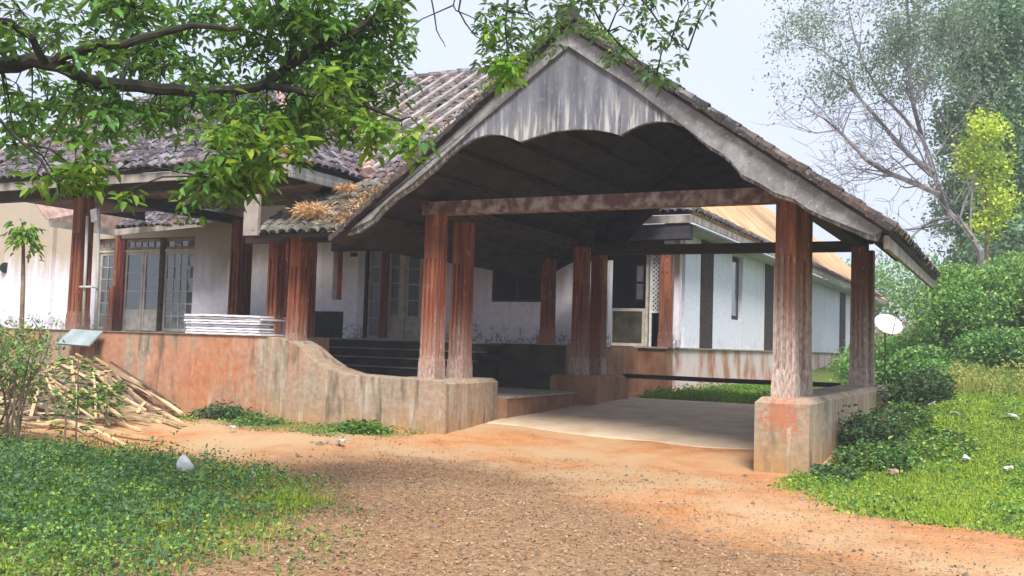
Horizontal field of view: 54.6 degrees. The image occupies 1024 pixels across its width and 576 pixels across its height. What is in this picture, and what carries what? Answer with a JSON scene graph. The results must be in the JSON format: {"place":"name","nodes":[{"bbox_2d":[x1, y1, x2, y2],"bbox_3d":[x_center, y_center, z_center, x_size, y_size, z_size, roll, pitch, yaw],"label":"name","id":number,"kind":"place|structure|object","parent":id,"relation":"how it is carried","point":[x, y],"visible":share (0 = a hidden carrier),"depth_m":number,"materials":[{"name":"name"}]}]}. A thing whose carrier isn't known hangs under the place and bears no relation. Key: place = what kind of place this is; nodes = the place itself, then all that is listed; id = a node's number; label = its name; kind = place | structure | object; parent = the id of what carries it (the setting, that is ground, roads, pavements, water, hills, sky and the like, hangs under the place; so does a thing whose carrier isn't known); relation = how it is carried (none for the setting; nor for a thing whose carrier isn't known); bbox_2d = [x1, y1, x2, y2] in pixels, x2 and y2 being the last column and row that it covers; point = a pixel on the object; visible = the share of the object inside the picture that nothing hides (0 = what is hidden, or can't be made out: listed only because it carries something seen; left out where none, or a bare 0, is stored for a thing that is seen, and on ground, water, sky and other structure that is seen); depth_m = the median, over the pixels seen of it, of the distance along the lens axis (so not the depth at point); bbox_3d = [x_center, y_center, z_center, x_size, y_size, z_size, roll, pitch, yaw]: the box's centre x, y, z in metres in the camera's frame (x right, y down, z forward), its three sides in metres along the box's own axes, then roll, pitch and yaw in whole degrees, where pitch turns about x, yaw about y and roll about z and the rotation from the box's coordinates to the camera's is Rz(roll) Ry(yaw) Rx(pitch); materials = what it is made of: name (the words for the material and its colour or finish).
{"place":"outdoors","nodes":[
{"label":"outdoors","id":0,"kind":"place"},
{"bbox_2d":[56,329,102,346],"bbox_3d":[-7.588,0.875,17.425,0.825,0.302,0.320,0,-4,27],"label":"blue grey sheet","id":1,"kind":"object","parent":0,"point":[79,337],"visible":1,"depth_m":17.39,"materials":[{"name":"metal"}]},
{"bbox_2d":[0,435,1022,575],"bbox_3d":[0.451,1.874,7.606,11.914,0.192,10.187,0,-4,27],"label":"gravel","id":2,"kind":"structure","parent":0,"point":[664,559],"depth_m":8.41,"materials":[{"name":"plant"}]},
{"bbox_2d":[0,335,1023,575],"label":"ground","id":3,"kind":"structure","parent":0,"point":[634,456],"depth_m":8.93,"materials":[{"name":"brown soil"}]},
{"bbox_2d":[0,219,46,378],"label":"young papaya plant","id":4,"kind":"object","parent":3,"relation":"on","point":[21,236],"visible":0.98,"depth_m":17.32,"materials":[{"name":"green plant"}]},
{"bbox_2d":[0,311,71,443],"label":"twiggy bush","id":5,"kind":"object","parent":3,"relation":"on","point":[22,370],"visible":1,"depth_m":12.58,"materials":[{"name":"green plant"}]},
{"bbox_2d":[39,388,93,453],"bbox_3d":[-4.941,1.508,10.980,0.552,0.812,0.460,0,-4,27],"label":"sapling","id":6,"kind":"object","parent":3,"relation":"on","point":[72,408],"visible":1,"depth_m":10.97,"materials":[{"name":"green plant"}]},
{"bbox_2d":[56,409,92,435],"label":"timber offcut","id":7,"kind":"object","parent":3,"relation":"on","point":[79,429],"visible":0.4,"depth_m":14.14,"materials":[{"name":"beige wood"}]},
{"bbox_2d":[51,416,103,422],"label":"timber offcut","id":8,"kind":"object","parent":7,"relation":"on","point":[91,420],"visible":0.68,"depth_m":14.64,"materials":[{"name":"brown wood"}]},
{"bbox_2d":[52,355,106,447],"bbox_3d":[-5.155,1.374,11.760,0.623,1.165,0.570,0,-4,27],"label":"sapling","id":9,"kind":"object","parent":3,"relation":"on","point":[70,362],"visible":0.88,"depth_m":11.75,"materials":[{"name":"green plant"}]},
{"bbox_2d":[0,363,174,422],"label":"timber debris","id":10,"kind":"object","parent":3,"relation":"on","point":[128,394],"visible":0.16,"depth_m":16.32,"materials":[{"name":"brown wood"}]},
{"bbox_2d":[60,364,146,410],"bbox_3d":[-6.747,1.597,16.260,2.036,0.724,0.039,0,-3,25],"label":"timber offcut","id":11,"kind":"object","parent":10,"relation":"on","point":[126,399],"visible":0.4,"depth_m":16.18,"materials":[{"name":"beige wood"}]},
{"bbox_2d":[106,368,119,409],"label":"timber offcut","id":12,"kind":"object","parent":10,"relation":"on","point":[110,381],"visible":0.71,"depth_m":16.46,"materials":[{"name":"brown wood"}]},
{"bbox_2d":[93,356,145,390],"bbox_3d":[-6.555,1.540,16.888,1.741,0.690,0.045,0,-4,30],"label":"timber offcut","id":13,"kind":"object","parent":10,"relation":"on","point":[100,361],"visible":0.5,"depth_m":17.14,"materials":[{"name":"beige wood"}]},
{"bbox_2d":[85,358,147,394],"bbox_3d":[-6.678,1.482,16.710,1.165,0.598,0.054,1,-3,8],"label":"timber offcut","id":14,"kind":"object","parent":13,"relation":"on","point":[104,369],"visible":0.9,"depth_m":16.69,"materials":[{"name":"brown wood"}]},
{"bbox_2d":[75,353,164,403],"bbox_3d":[-6.628,1.523,16.779,2.049,0.778,0.049,0,-3,23],"label":"timber offcut","id":15,"kind":"object","parent":10,"relation":"on","point":[134,385],"visible":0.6,"depth_m":16.60,"materials":[{"name":"beige wood"}]},
{"bbox_2d":[74,383,128,422],"bbox_3d":[-6.446,1.778,15.517,1.866,0.511,0.041,-1,-4,42],"label":"timber offcut","id":16,"kind":"object","parent":3,"relation":"on","point":[113,411],"visible":0.6,"depth_m":15.21,"materials":[{"name":"beige wood"}]},
{"bbox_2d":[92,372,96,416],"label":"timber offcut","id":17,"kind":"object","parent":16,"relation":"on","point":[95,394],"visible":0.4,"depth_m":15.74,"materials":[{"name":"wood"}]},
{"bbox_2d":[82,376,130,426],"bbox_3d":[-5.933,1.663,14.502,0.632,0.724,0.667,0,-4,27],"label":"sapling","id":18,"kind":"object","parent":3,"relation":"on","point":[101,396],"visible":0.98,"depth_m":14.49,"materials":[{"name":"green plant"}]},
{"bbox_2d":[89,427,131,449],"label":"timber offcut","id":19,"kind":"object","parent":3,"relation":"on","point":[105,435],"visible":0.68,"depth_m":13.03,"materials":[{"name":"beige wood"}]},
{"bbox_2d":[92,413,140,430],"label":"timber offcut","id":20,"kind":"object","parent":3,"relation":"on","point":[125,424],"visible":0.71,"depth_m":14.60,"materials":[{"name":"beige wood"}]},
{"bbox_2d":[60,409,172,416],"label":"timber offcut","id":21,"kind":"object","parent":20,"relation":"on","point":[134,412],"visible":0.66,"depth_m":15.71,"materials":[{"name":"brown wood"}]},
{"bbox_2d":[72,390,142,410],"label":"timber offcut","id":22,"kind":"object","parent":21,"relation":"on","point":[130,407],"visible":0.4,"depth_m":15.75,"materials":[{"name":"wood"}]},
{"bbox_2d":[131,377,183,413],"bbox_3d":[-5.906,1.770,16.417,1.780,0.514,0.060,-1,-4,43],"label":"timber offcut","id":23,"kind":"object","parent":21,"relation":"on","point":[173,407],"visible":0.79,"depth_m":16.16,"materials":[{"name":"beige wood"}]},
{"bbox_2d":[107,366,176,404],"bbox_3d":[-6.208,1.634,16.627,1.281,0.614,0.079,1,-3,11],"label":"timber offcut","id":24,"kind":"object","parent":23,"relation":"on","point":[127,377],"visible":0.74,"depth_m":16.65,"materials":[{"name":"beige wood"}]},
{"bbox_2d":[109,361,180,408],"bbox_3d":[-6.158,1.614,16.582,1.900,0.706,0.056,0,-4,34],"label":"timber offcut","id":25,"kind":"object","parent":23,"relation":"on","point":[143,383],"visible":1,"depth_m":16.55,"materials":[{"name":"brown wood"}]},
{"bbox_2d":[88,425,158,440],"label":"timber offcut","id":26,"kind":"object","parent":3,"relation":"on","point":[123,433],"visible":0.92,"depth_m":13.67,"materials":[{"name":"beige wood"}]},
{"bbox_2d":[99,409,153,422],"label":"timber offcut","id":27,"kind":"object","parent":3,"relation":"on","point":[149,420],"visible":0.4,"depth_m":15.28,"materials":[{"name":"beige wood"}]},
{"bbox_2d":[125,417,150,423],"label":"timber offcut","id":28,"kind":"object","parent":3,"relation":"on","point":[141,420],"visible":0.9,"depth_m":14.89,"materials":[{"name":"wood"}]},
{"bbox_2d":[132,411,161,423],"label":"timber offcut","id":29,"kind":"object","parent":3,"relation":"on","point":[157,421],"visible":0.37,"depth_m":15.12,"materials":[{"name":"wood"}]},
{"bbox_2d":[81,408,166,418],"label":"timber offcut","id":30,"kind":"object","parent":29,"relation":"on","point":[128,414],"visible":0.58,"depth_m":15.44,"materials":[{"name":"wood"}]},
{"bbox_2d":[152,417,180,426],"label":"timber offcut","id":31,"kind":"object","parent":3,"relation":"on","point":[169,421],"visible":1,"depth_m":14.83,"materials":[{"name":"beige wood"}]},
{"bbox_2d":[92,405,151,418],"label":"timber offcut","id":32,"kind":"object","parent":31,"relation":"on","point":[138,415],"visible":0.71,"depth_m":15.41,"materials":[{"name":"wood"}]},
{"bbox_2d":[151,406,186,425],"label":"timber offcut","id":33,"kind":"object","parent":3,"relation":"on","point":[170,417],"visible":0.42,"depth_m":15.44,"materials":[{"name":"beige wood"}]},
{"bbox_2d":[0,436,338,575],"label":"grass","id":34,"kind":"structure","parent":3,"relation":"on","point":[87,538],"depth_m":7.82,"materials":[{"name":"green plant"}]},
{"bbox_2d":[0,419,347,575],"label":"creeping weeds","id":35,"kind":"object","parent":3,"relation":"on","point":[137,485],"visible":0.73,"depth_m":8.10,"materials":[{"name":"green plant"}]},
{"bbox_2d":[176,454,195,474],"bbox_3d":[-3.292,1.794,9.950,0.120,0.218,0.224,-36,7,-35],"label":"pale stone","id":36,"kind":"object","parent":3,"relation":"on","point":[184,462],"visible":0.76,"depth_m":9.89,"materials":[{"name":"white stone"}]},
{"bbox_2d":[0,465,389,575],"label":"fringe weeds","id":37,"kind":"object","parent":3,"relation":"on","point":[258,545],"visible":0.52,"depth_m":6.94,"materials":[{"name":"green plant"}]},
{"bbox_2d":[187,400,259,418],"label":"weed clump","id":38,"kind":"object","parent":3,"relation":"on","point":[214,412],"visible":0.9,"depth_m":15.66,"materials":[{"name":"green plant"}]},
{"bbox_2d":[233,410,281,426],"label":"weed clump","id":39,"kind":"object","parent":3,"relation":"on","point":[257,417],"visible":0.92,"depth_m":15.06,"materials":[{"name":"green plant"}]},
{"bbox_2d":[233,484,340,512],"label":"fringe grass","id":40,"kind":"structure","parent":3,"relation":"on","point":[308,498],"depth_m":8.95,"materials":[{"name":"green plant"}]},
{"bbox_2d":[159,412,428,439],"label":"wall foot weeds","id":41,"kind":"object","parent":3,"relation":"on","point":[328,425],"depth_m":14.59,"materials":[{"name":"green plant"}]},
{"bbox_2d":[0,0,723,227],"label":"overhanging tree","id":42,"kind":"object","parent":3,"relation":"on","point":[336,80],"visible":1,"depth_m":7.73,"materials":[{"name":"green plant"}]},
{"bbox_2d":[328,418,395,435],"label":"weed clump","id":43,"kind":"object","parent":3,"relation":"on","point":[359,427],"visible":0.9,"depth_m":14.10,"materials":[{"name":"green plant"}]},
{"bbox_2d":[0,66,888,417],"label":"bungalow","id":44,"kind":"object","parent":3,"relation":"on","point":[360,308],"visible":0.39,"depth_m":22.72,"materials":[{"name":"paint"}]},
{"bbox_2d":[79,208,100,328],"bbox_3d":[-7.587,-0.361,17.868,0.438,2.175,0.098,0,-4,27],"label":"pole frame","id":45,"kind":"object","parent":44,"relation":"on","point":[95,213],"visible":1,"depth_m":17.88,"materials":[{"name":"white metal"}]},
{"bbox_2d":[98,253,113,328],"bbox_3d":[-10.688,0.080,26.194,0.559,2.022,0.050,0,-4,27],"label":"window","id":46,"kind":"structure","parent":44,"relation":"in","point":[107,259],"depth_m":26.23,"materials":[{"name":"white glass"}]},
{"bbox_2d":[122,252,144,329],"bbox_3d":[-9.816,0.082,25.753,0.653,2.022,0.050,0,-4,27],"label":"door","id":47,"kind":"structure","parent":44,"relation":"in","point":[134,267],"depth_m":25.75,"materials":[{"name":"grey glass"}]},
{"bbox_2d":[141,252,159,330],"bbox_3d":[-9.248,0.083,25.466,0.582,2.022,0.050,0,-4,27],"label":"door","id":48,"kind":"structure","parent":44,"relation":"in","point":[151,260],"depth_m":25.48,"materials":[{"name":"grey glass"}]},
{"bbox_2d":[162,251,193,331],"bbox_3d":[-8.383,0.086,25.028,1.059,2.022,0.050,0,-4,27],"label":"window","id":49,"kind":"structure","parent":44,"relation":"in","point":[179,265],"depth_m":25.05,"materials":[{"name":"grey glass"}]},
{"bbox_2d":[185,331,284,335],"bbox_3d":[-4.631,0.778,16.822,1.647,0.036,0.800,0,-4,27],"label":"roofing sheet","id":50,"kind":"object","parent":44,"relation":"on","point":[258,334],"visible":0.77,"depth_m":16.42,"materials":[{"name":"white metal"}]},
{"bbox_2d":[186,329,285,333],"bbox_3d":[-4.638,0.736,16.817,1.584,0.036,0.800,0,-4,27],"label":"roofing sheet","id":51,"kind":"object","parent":50,"relation":"on","point":[238,331],"visible":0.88,"depth_m":16.43,"materials":[{"name":"white metal"}]},
{"bbox_2d":[186,326,285,330],"bbox_3d":[-4.636,0.694,16.818,1.616,0.036,0.800,0,-4,27],"label":"roofing sheet","id":52,"kind":"object","parent":51,"relation":"on","point":[230,328],"visible":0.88,"depth_m":16.48,"materials":[{"name":"white metal"}]},
{"bbox_2d":[186,324,285,328],"bbox_3d":[-4.659,0.654,16.873,1.589,0.036,0.800,0,-4,27],"label":"roofing sheet","id":53,"kind":"object","parent":52,"relation":"on","point":[232,326],"visible":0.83,"depth_m":16.52,"materials":[{"name":"white metal"}]},
{"bbox_2d":[185,322,285,325],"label":"roofing sheet","id":54,"kind":"object","parent":53,"relation":"on","point":[249,324],"visible":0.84,"depth_m":16.47,"materials":[{"name":"white metal"}]},
{"bbox_2d":[184,319,285,323],"bbox_3d":[-4.663,0.569,16.857,1.658,0.036,0.800,0,-4,27],"label":"roofing sheet","id":55,"kind":"object","parent":54,"relation":"on","point":[231,321],"visible":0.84,"depth_m":16.49,"materials":[{"name":"white metal"}]},
{"bbox_2d":[185,316,285,321],"bbox_3d":[-4.635,0.528,16.860,1.684,0.048,0.800,0,-4,27],"label":"roofing sheet","id":56,"kind":"object","parent":55,"relation":"on","point":[218,318],"visible":0.84,"depth_m":16.52,"materials":[{"name":"white metal"}]},
{"bbox_2d":[184,314,285,318],"bbox_3d":[-4.650,0.484,16.837,1.648,0.047,0.800,0,-4,27],"label":"roofing sheet","id":57,"kind":"object","parent":56,"relation":"on","point":[222,315],"visible":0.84,"depth_m":16.48,"materials":[{"name":"white metal"}]},
{"bbox_2d":[286,199,336,219],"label":"straw tuft","id":58,"kind":"object","parent":44,"relation":"on","point":[306,209],"visible":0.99,"depth_m":15.39,"materials":[{"name":"beige plant"}]},
{"bbox_2d":[310,184,381,225],"bbox_3d":[-1.176,-2.365,17.210,1.938,3.246,5.173,0,-4,27],"label":"valley debris","id":59,"kind":"object","parent":44,"relation":"on","point":[352,205],"visible":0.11,"depth_m":15.51,"materials":[{"name":"beige plant"}]},
{"bbox_2d":[334,181,360,195],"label":"straw tuft","id":60,"kind":"object","parent":44,"relation":"on","point":[345,187],"visible":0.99,"depth_m":16.02,"materials":[{"name":"beige plant"}]},
{"bbox_2d":[367,251,381,337],"bbox_3d":[-3.265,0.109,23.675,0.368,2.197,0.050,0,-4,27],"label":"window","id":61,"kind":"structure","parent":44,"relation":"in","point":[375,256],"depth_m":23.68,"materials":[{"name":"grey glass"}]},
{"bbox_2d":[387,253,401,338],"bbox_3d":[-2.755,0.136,23.416,0.367,2.147,0.050,0,-4,27],"label":"door","id":62,"kind":"structure","parent":44,"relation":"in","point":[393,314],"depth_m":23.41,"materials":[{"name":"grey glass"}]},
{"bbox_2d":[405,256,423,318],"bbox_3d":[-2.279,-0.078,23.190,0.433,1.617,0.050,0,-4,27],"label":"window","id":63,"kind":"structure","parent":44,"relation":"in","point":[414,276],"depth_m":23.19,"materials":[{"name":"grey glass"}]},
{"bbox_2d":[492,271,540,301],"bbox_3d":[0.141,-0.238,22.478,1.278,1.113,0.060,0,-4,27],"label":"window","id":64,"kind":"structure","parent":44,"relation":"in","point":[506,287],"depth_m":22.49,"materials":[{"name":"grey glass"}]},
{"bbox_2d":[611,308,644,345],"bbox_3d":[2.746,0.931,23.616,0.887,0.896,0.060,0,-4,27],"label":"window","id":65,"kind":"structure","parent":44,"relation":"in","point":[628,324],"depth_m":23.59,"materials":[{"name":"grey glass"}]},
{"bbox_2d":[634,264,645,300],"bbox_3d":[3.177,-0.131,24.591,0.278,0.927,0.050,0,-4,27],"label":"window","id":66,"kind":"structure","parent":44,"relation":"in","point":[640,269],"depth_m":24.58,"materials":[{"name":"grey glass"}]},
{"bbox_2d":[731,256,738,319],"bbox_3d":[6.455,0.005,29.027,0.050,1.859,1.248,0,-4,27],"label":"window","id":67,"kind":"structure","parent":44,"relation":"in","point":[735,261],"depth_m":29.22,"materials":[{"name":"glass"}]},
{"bbox_2d":[265,3,940,473],"bbox_3d":[1.880,-0.328,16.728,9.500,6.224,8.350,0,-4,27],"label":"carriage porch","id":68,"kind":"object","parent":3,"relation":"on","point":[559,149],"visible":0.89,"depth_m":14.82,"materials":[{"name":"paint"}]},
{"bbox_2d":[476,23,557,97],"bbox_3d":[0.190,-3.035,13.366,1.362,1.044,0.799,0,-4,27],"label":"roof moss","id":69,"kind":"object","parent":68,"relation":"on","point":[533,43],"visible":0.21,"depth_m":13.24,"materials":[{"name":"green plant"}]},
{"bbox_2d":[577,14,649,62],"bbox_3d":[1.261,-3.167,12.861,1.106,0.814,0.542,0,-4,27],"label":"roof moss","id":70,"kind":"object","parent":68,"relation":"on","point":[635,55],"visible":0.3,"depth_m":12.74,"materials":[{"name":"green plant"}]},
{"bbox_2d":[487,397,754,449],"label":"concrete drive","id":71,"kind":"structure","parent":3,"relation":"on","point":[719,425],"depth_m":15.96,"materials":[{"name":"beige concrete"}]},
{"bbox_2d":[797,462,874,480],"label":"weed clump","id":72,"kind":"object","parent":3,"relation":"on","point":[821,468],"visible":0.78,"depth_m":11.82,"materials":[{"name":"green plant"}]},
{"bbox_2d":[823,258,902,325],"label":"shrub","id":73,"kind":"object","parent":3,"relation":"on","point":[884,308],"visible":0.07,"depth_m":62.85,"materials":[{"name":"green plant"}]},
{"bbox_2d":[827,436,921,473],"bbox_3d":[4.636,2.116,12.679,1.154,0.448,1.444,0,-4,27],"label":"weed clump","id":74,"kind":"object","parent":3,"relation":"on","point":[886,456],"visible":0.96,"depth_m":12.44,"materials":[{"name":"green plant"}]},
{"bbox_2d":[836,403,917,450],"bbox_3d":[5.032,1.944,13.704,1.034,0.709,1.440,0,-4,27],"label":"weed clump","id":75,"kind":"object","parent":3,"relation":"on","point":[860,427],"visible":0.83,"depth_m":13.52,"materials":[{"name":"green plant"}]},
{"bbox_2d":[750,0,1023,306],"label":"bare tree","id":76,"kind":"object","parent":3,"relation":"on","point":[906,46],"visible":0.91,"depth_m":34.07,"materials":[{"name":"grey plant"}]},
{"bbox_2d":[946,102,1023,294],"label":"creeper column","id":77,"kind":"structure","parent":76,"relation":"on","point":[982,166],"depth_m":30.82,"materials":[{"name":"green plant"}]},
{"bbox_2d":[875,312,902,386],"bbox_3d":[8.499,1.606,22.410,0.588,2.128,0.494,0,-4,27],"label":"satellite dish","id":78,"kind":"object","parent":3,"relation":"on","point":[888,324],"visible":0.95,"depth_m":22.53,"materials":[{"name":"white metal"}]},
{"bbox_2d":[767,391,1023,533],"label":"dark lawn weeds","id":79,"kind":"object","parent":3,"relation":"on","point":[1010,511],"visible":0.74,"depth_m":11.42,"materials":[{"name":"green plant"}]},
{"bbox_2d":[875,316,915,379],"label":"red twig bush","id":80,"kind":"object","parent":3,"relation":"on","point":[880,331],"visible":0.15,"depth_m":31.70,"materials":[{"name":"green plant"}]},
{"bbox_2d":[768,393,1023,538],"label":"lawn clover","id":81,"kind":"object","parent":3,"relation":"on","point":[1000,520],"visible":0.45,"depth_m":11.22,"materials":[{"name":"green plant"}]},
{"bbox_2d":[770,387,1023,538],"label":"lawn","id":82,"kind":"structure","parent":3,"relation":"on","point":[941,501],"depth_m":11.46,"materials":[{"name":"green plant"}]},
{"bbox_2d":[860,397,938,435],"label":"weed clump","id":83,"kind":"object","parent":3,"relation":"on","point":[918,415],"visible":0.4,"depth_m":15.01,"materials":[{"name":"green plant"}]},
{"bbox_2d":[827,317,986,390],"bbox_3d":[10.208,1.714,25.312,4.228,2.287,3.202,0,-4,27],"label":"bank bush","id":84,"kind":"object","parent":3,"relation":"on","point":[894,345],"visible":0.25,"depth_m":24.82,"materials":[{"name":"green plant"}]},
{"bbox_2d":[874,359,962,408],"bbox_3d":[7.049,1.726,17.260,1.440,0.977,1.931,0,-4,27],"label":"weed clump","id":85,"kind":"object","parent":3,"relation":"on","point":[927,388],"visible":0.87,"depth_m":16.90,"materials":[{"name":"green plant"}]},
{"bbox_2d":[875,248,977,338],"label":"shrub","id":86,"kind":"object","parent":3,"relation":"on","point":[908,281],"visible":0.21,"depth_m":57.44,"materials":[{"name":"green plant"}]},
{"bbox_2d":[886,343,980,381],"bbox_3d":[9.506,1.815,22.063,2.156,1.188,1.509,1,-3,11],"label":"bank bush","id":87,"kind":"object","parent":3,"relation":"on","point":[930,354],"visible":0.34,"depth_m":22.03,"materials":[{"name":"green plant"}]},
{"bbox_2d":[896,426,987,460],"bbox_3d":[5.799,2.097,13.481,1.139,0.393,1.749,-1,-4,42],"label":"weed clump","id":88,"kind":"object","parent":3,"relation":"on","point":[933,429],"visible":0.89,"depth_m":13.36,"materials":[{"name":"green plant"}]},
{"bbox_2d":[895,245,1023,363],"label":"bank bush","id":89,"kind":"object","parent":3,"relation":"on","point":[964,306],"visible":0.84,"depth_m":23.23,"materials":[{"name":"green plant"}]},
{"bbox_2d":[911,0,1023,301],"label":"leafy tree","id":90,"kind":"object","parent":3,"relation":"on","point":[1012,14],"visible":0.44,"depth_m":36.40,"materials":[{"name":"green plant"}]},
{"bbox_2d":[934,354,1023,396],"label":"tall weeds","id":91,"kind":"object","parent":3,"relation":"on","point":[992,371],"visible":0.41,"depth_m":18.44,"materials":[{"name":"green plant"}]},
{"bbox_2d":[936,209,1023,293],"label":"shrub","id":92,"kind":"object","parent":3,"relation":"on","point":[1010,225],"visible":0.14,"depth_m":34.55,"materials":[{"name":"green plant"}]},
{"bbox_2d":[945,324,1023,373],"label":"bank bush","id":93,"kind":"object","parent":3,"relation":"on","point":[1002,344],"visible":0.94,"depth_m":21.44,"materials":[{"name":"green plant"}]},
{"bbox_2d":[998,290,1023,329],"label":"bank bush","id":94,"kind":"object","parent":3,"relation":"on","point":[1016,319],"visible":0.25,"depth_m":23.11,"materials":[{"name":"green plant"}]},
{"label":"timber offcut","id":95,"kind":"object","parent":3,"relation":"on","visible":0},
{"bbox_2d":[0,419,46,428],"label":"timber offcut","id":96,"kind":"object","parent":95,"relation":"on","point":[35,425],"visible":0.67,"depth_m":13.92,"materials":[{"name":"beige wood"}]},
{"bbox_2d":[9,419,133,423],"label":"timber offcut","id":97,"kind":"object","parent":96,"relation":"on","point":[74,420],"visible":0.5,"depth_m":14.68,"materials":[{"name":"wood"}]},
{"bbox_2d":[36,403,95,424],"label":"timber offcut","id":98,"kind":"object","parent":97,"relation":"on","point":[93,423],"visible":0.42,"depth_m":14.86,"materials":[{"name":"wood"}]},
{"bbox_2d":[15,400,79,417],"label":"timber offcut","id":99,"kind":"object","parent":98,"relation":"on","point":[50,409],"visible":0.45,"depth_m":15.29,"materials":[{"name":"wood"}]},
{"bbox_2d":[29,387,39,416],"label":"timber offcut","id":100,"kind":"object","parent":99,"relation":"on","point":[32,408],"visible":0.79,"depth_m":15.29,"materials":[{"name":"beige wood"}]},
{"bbox_2d":[42,397,52,424],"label":"timber offcut","id":101,"kind":"object","parent":99,"relation":"on","point":[46,409],"visible":0.82,"depth_m":15.04,"materials":[{"name":"brown wood"}]},
{"bbox_2d":[43,385,82,422],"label":"timber offcut","id":102,"kind":"object","parent":98,"relation":"on","point":[58,402],"visible":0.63,"depth_m":15.33,"materials":[{"name":"brown wood"}]},
{"bbox_2d":[0,0,1023,331],"label":"sky","id":103,"kind":"structure","parent":0,"point":[723,58],"materials":[{"name":"white"}]},
{"bbox_2d":[635,378,895,403],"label":"court grass","id":104,"kind":"structure","parent":0,"point":[701,397],"depth_m":20.25,"materials":[{"name":"green plant"}]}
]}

